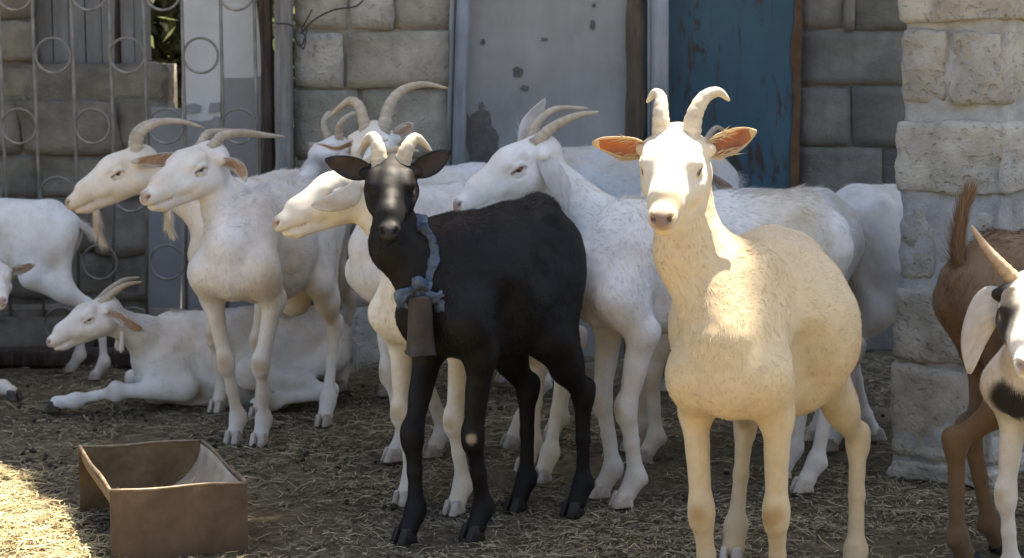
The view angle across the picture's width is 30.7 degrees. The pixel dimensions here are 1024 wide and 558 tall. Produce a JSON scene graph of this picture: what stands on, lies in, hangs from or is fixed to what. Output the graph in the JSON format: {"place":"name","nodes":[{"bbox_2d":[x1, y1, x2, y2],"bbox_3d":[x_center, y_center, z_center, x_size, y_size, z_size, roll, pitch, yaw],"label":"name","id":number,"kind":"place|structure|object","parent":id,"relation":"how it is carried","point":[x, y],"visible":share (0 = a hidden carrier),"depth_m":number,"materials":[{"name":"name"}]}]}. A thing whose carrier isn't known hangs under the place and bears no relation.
{"place":"outdoors","nodes":[
{"label":"outdoors","id":0,"kind":"place"},
{"bbox_2d":[0,350,1023,557],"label":"ground","id":1,"kind":"structure","parent":0,"point":[567,471],"depth_m":4.85,"materials":[{"name":"brown soil"}]},
{"bbox_2d":[0,261,35,400],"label":"goat","id":2,"kind":"object","parent":1,"relation":"on","point":[9,391],"visible":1,"depth_m":5.72},
{"bbox_2d":[0,0,40,99],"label":"wall pier","id":3,"kind":"structure","parent":1,"relation":"on","point":[16,35],"depth_m":6.74,"materials":[{"name":"stone"}]},
{"bbox_2d":[0,197,110,379],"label":"goat","id":4,"kind":"object","parent":1,"relation":"on","point":[45,236],"visible":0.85,"depth_m":6.21},
{"bbox_2d":[0,346,130,366],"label":"timber sill","id":5,"kind":"structure","parent":1,"relation":"on","point":[39,356],"depth_m":6.51,"materials":[{"name":"brown wood"}]},
{"bbox_2d":[0,61,181,346],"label":"rubble wall","id":6,"kind":"structure","parent":1,"relation":"on","point":[55,119],"depth_m":6.79,"materials":[{"name":"stone"}]},
{"bbox_2d":[37,0,151,63],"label":"board screen","id":7,"kind":"object","parent":6,"relation":"on","point":[96,30],"visible":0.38,"depth_m":6.82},
{"bbox_2d":[114,0,120,63],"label":"fence post","id":8,"kind":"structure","parent":6,"relation":"on","point":[117,22],"depth_m":6.81,"materials":[{"name":"grey wood"}]},
{"bbox_2d":[148,107,181,307],"bbox_3d":[-1.260,-0.233,6.786,0.168,0.785,0.020,0,7,0],"label":"grey board","id":9,"kind":"object","parent":6,"relation":"attached to","point":[166,262],"visible":0.42,"depth_m":6.79,"materials":[{"name":"grey paint"}]},
{"bbox_2d":[52,0,181,107],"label":"shrub","id":10,"kind":"object","parent":1,"relation":"on","point":[166,19],"visible":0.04,"depth_m":8.63,"materials":[{"name":"green plant"}]},
{"bbox_2d":[86,0,296,170],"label":"shrub","id":11,"kind":"object","parent":1,"relation":"on","point":[170,3],"visible":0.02,"depth_m":8.90,"materials":[{"name":"green plant"}]},
{"bbox_2d":[44,277,362,414],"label":"goat","id":12,"kind":"object","parent":1,"relation":"on","point":[171,360],"visible":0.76,"depth_m":5.74},
{"bbox_2d":[65,118,357,418],"bbox_3d":[-0.842,-0.050,5.755,0.499,0.901,0.996,10,12,52],"label":"goat","id":13,"kind":"object","parent":1,"relation":"on","point":[113,178],"visible":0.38,"depth_m":5.58},
{"bbox_2d":[182,0,260,307],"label":"painted board","id":14,"kind":"object","parent":1,"relation":"on","point":[203,91],"visible":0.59,"depth_m":6.68,"materials":[{"name":"grey paint"}]},
{"bbox_2d":[130,128,346,446],"bbox_3d":[-0.764,0.001,5.410,0.430,0.888,0.877,2,8,16],"label":"goat","id":15,"kind":"object","parent":1,"relation":"on","point":[245,251],"visible":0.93,"depth_m":5.16},
{"bbox_2d":[258,0,274,173],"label":"wooden post","id":16,"kind":"object","parent":1,"relation":"on","point":[267,82],"visible":0.38,"depth_m":6.52,"materials":[{"name":"brown wood"}]},
{"bbox_2d":[0,0,259,335],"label":"metal grille","id":17,"kind":"object","parent":16,"relation":"attached to","point":[43,311],"visible":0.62,"depth_m":6.53,"materials":[{"name":"grey metal"}]},
{"bbox_2d":[274,0,293,169],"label":"wooden post","id":18,"kind":"object","parent":1,"relation":"on","point":[283,67],"visible":0.41,"depth_m":6.50,"materials":[{"name":"grey wood"}]},
{"bbox_2d":[298,9,312,49],"bbox_3d":[-0.715,-0.864,6.442,0.055,0.140,0.004,0,7,0],"label":"tie wire","id":19,"kind":"object","parent":18,"relation":"attached to","point":[302,48],"visible":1,"depth_m":6.44,"materials":[{"name":"grey metal"}]},
{"bbox_2d":[276,0,363,46],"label":"tie wire","id":20,"kind":"object","parent":18,"relation":"attached to","point":[305,28],"visible":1,"depth_m":6.44,"materials":[{"name":"grey metal"}]},
{"bbox_2d":[293,0,448,361],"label":"stone wall","id":21,"kind":"structure","parent":1,"relation":"on","point":[371,55],"depth_m":6.57,"materials":[{"name":"grey stone"}]},
{"bbox_2d":[446,0,455,165],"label":"metal profile","id":22,"kind":"object","parent":21,"relation":"attached to","point":[451,53],"visible":0.32,"depth_m":6.58,"materials":[{"name":"grey metal"}]},
{"bbox_2d":[452,0,469,165],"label":"metal profile","id":23,"kind":"object","parent":21,"relation":"attached to","point":[460,80],"visible":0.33,"depth_m":6.55,"materials":[{"name":"grey metal"}]},
{"bbox_2d":[272,139,566,516],"bbox_3d":[-0.141,0.101,4.626,0.509,0.889,0.855,17,18,66],"label":"goat","id":24,"kind":"object","parent":1,"relation":"on","point":[328,200],"visible":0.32,"depth_m":4.54},
{"bbox_2d":[297,111,552,396],"bbox_3d":[-0.239,-0.081,5.936,1.017,0.917,0.291,-5,9,-31],"label":"goat","id":25,"kind":"object","parent":1,"relation":"on","point":[315,164],"visible":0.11,"depth_m":5.71},
{"bbox_2d":[317,81,587,462],"bbox_3d":[-0.098,-0.030,5.119,0.839,1.023,0.291,-4,8,-28],"label":"goat","id":26,"kind":"object","parent":1,"relation":"on","point":[363,275],"visible":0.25,"depth_m":4.99},
{"bbox_2d":[0,372,916,557],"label":"droppings","id":27,"kind":"object","parent":1,"relation":"on","point":[393,506],"visible":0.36,"depth_m":5.22,"materials":[{"name":"brown"}]},
{"bbox_2d":[325,131,595,545],"bbox_3d":[-0.079,0.123,4.283,0.668,0.934,0.282,-6,10,-41],"label":"goat","id":28,"kind":"object","parent":1,"relation":"on","point":[504,282],"visible":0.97,"depth_m":4.21},
{"bbox_2d":[405,287,436,356],"bbox_3d":[-0.201,0.092,4.093,0.062,0.152,0.057,-3,8,-24],"label":"bell","id":29,"kind":"object","parent":28,"relation":"hanging from","point":[420,336],"visible":1,"depth_m":4.08,"materials":[{"name":"brown metal"}]},
{"bbox_2d":[0,354,1023,557],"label":"straw","id":30,"kind":"object","parent":1,"relation":"on","point":[679,528],"visible":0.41,"depth_m":4.73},
{"bbox_2d":[0,461,125,557],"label":"fresh straw","id":31,"kind":"object","parent":30,"relation":"on","point":[30,535],"visible":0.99,"depth_m":4.37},
{"bbox_2d":[78,439,247,557],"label":"feed trough","id":32,"kind":"object","parent":30,"relation":"on","point":[176,516],"visible":1,"depth_m":4.15,"materials":[{"name":"brown wood"}]},
{"bbox_2d":[623,0,645,356],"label":"timber jamb","id":33,"kind":"object","parent":1,"relation":"on","point":[635,111],"visible":0.38,"depth_m":6.60,"materials":[{"name":"brown wood"}]},
{"bbox_2d":[454,0,626,357],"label":"door panel","id":34,"kind":"structure","parent":33,"relation":"attached to","point":[525,57],"depth_m":6.62,"materials":[{"name":"grey metal"}]},
{"bbox_2d":[543,144,748,394],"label":"goat","id":35,"kind":"object","parent":1,"relation":"on","point":[602,170],"visible":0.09,"depth_m":5.75},
{"bbox_2d":[647,0,650,137],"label":"metal pipe","id":36,"kind":"object","parent":1,"relation":"on","point":[648,65],"visible":0.24,"depth_m":6.59,"materials":[{"name":"metal"}]},
{"bbox_2d":[453,98,858,508],"bbox_3d":[0.372,0.052,4.637,1.039,0.984,0.471,0,7,1],"label":"goat","id":37,"kind":"object","parent":1,"relation":"on","point":[627,297],"visible":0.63,"depth_m":4.61},
{"bbox_2d":[651,0,668,135],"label":"metal pipe","id":38,"kind":"object","parent":1,"relation":"on","point":[659,44],"visible":0.16,"depth_m":6.55,"materials":[{"name":"grey metal"}]},
{"bbox_2d":[592,87,870,557],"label":"goat","id":39,"kind":"object","parent":1,"relation":"on","point":[764,328],"visible":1,"depth_m":3.44},
{"bbox_2d":[619,125,869,462],"bbox_3d":[0.630,0.025,5.170,0.775,0.902,0.339,-2,8,-14],"label":"goat","id":40,"kind":"object","parent":1,"relation":"on","point":[652,434],"visible":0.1,"depth_m":5.10},
{"bbox_2d":[799,0,906,352],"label":"block wall","id":41,"kind":"structure","parent":1,"relation":"on","point":[852,109],"depth_m":6.75,"materials":[{"name":"stone"}]},
{"bbox_2d":[644,0,801,351],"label":"blue door","id":42,"kind":"structure","parent":41,"relation":"attached to","point":[745,55],"depth_m":6.70,"materials":[{"name":"paint"}]},
{"bbox_2d":[835,183,902,440],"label":"goat","id":43,"kind":"object","parent":1,"relation":"on","point":[873,281],"visible":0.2,"depth_m":5.24},
{"bbox_2d":[886,0,1023,488],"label":"stone pillar","id":44,"kind":"structure","parent":1,"relation":"on","point":[962,68],"depth_m":4.76,"materials":[{"name":"grey stone"}]},
{"bbox_2d":[931,172,1023,557],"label":"goat","id":45,"kind":"object","parent":1,"relation":"on","point":[969,271],"visible":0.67,"depth_m":3.98},
{"bbox_2d":[961,225,1023,557],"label":"goat","id":46,"kind":"object","parent":1,"relation":"on","point":[990,309],"visible":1,"depth_m":3.67}
]}

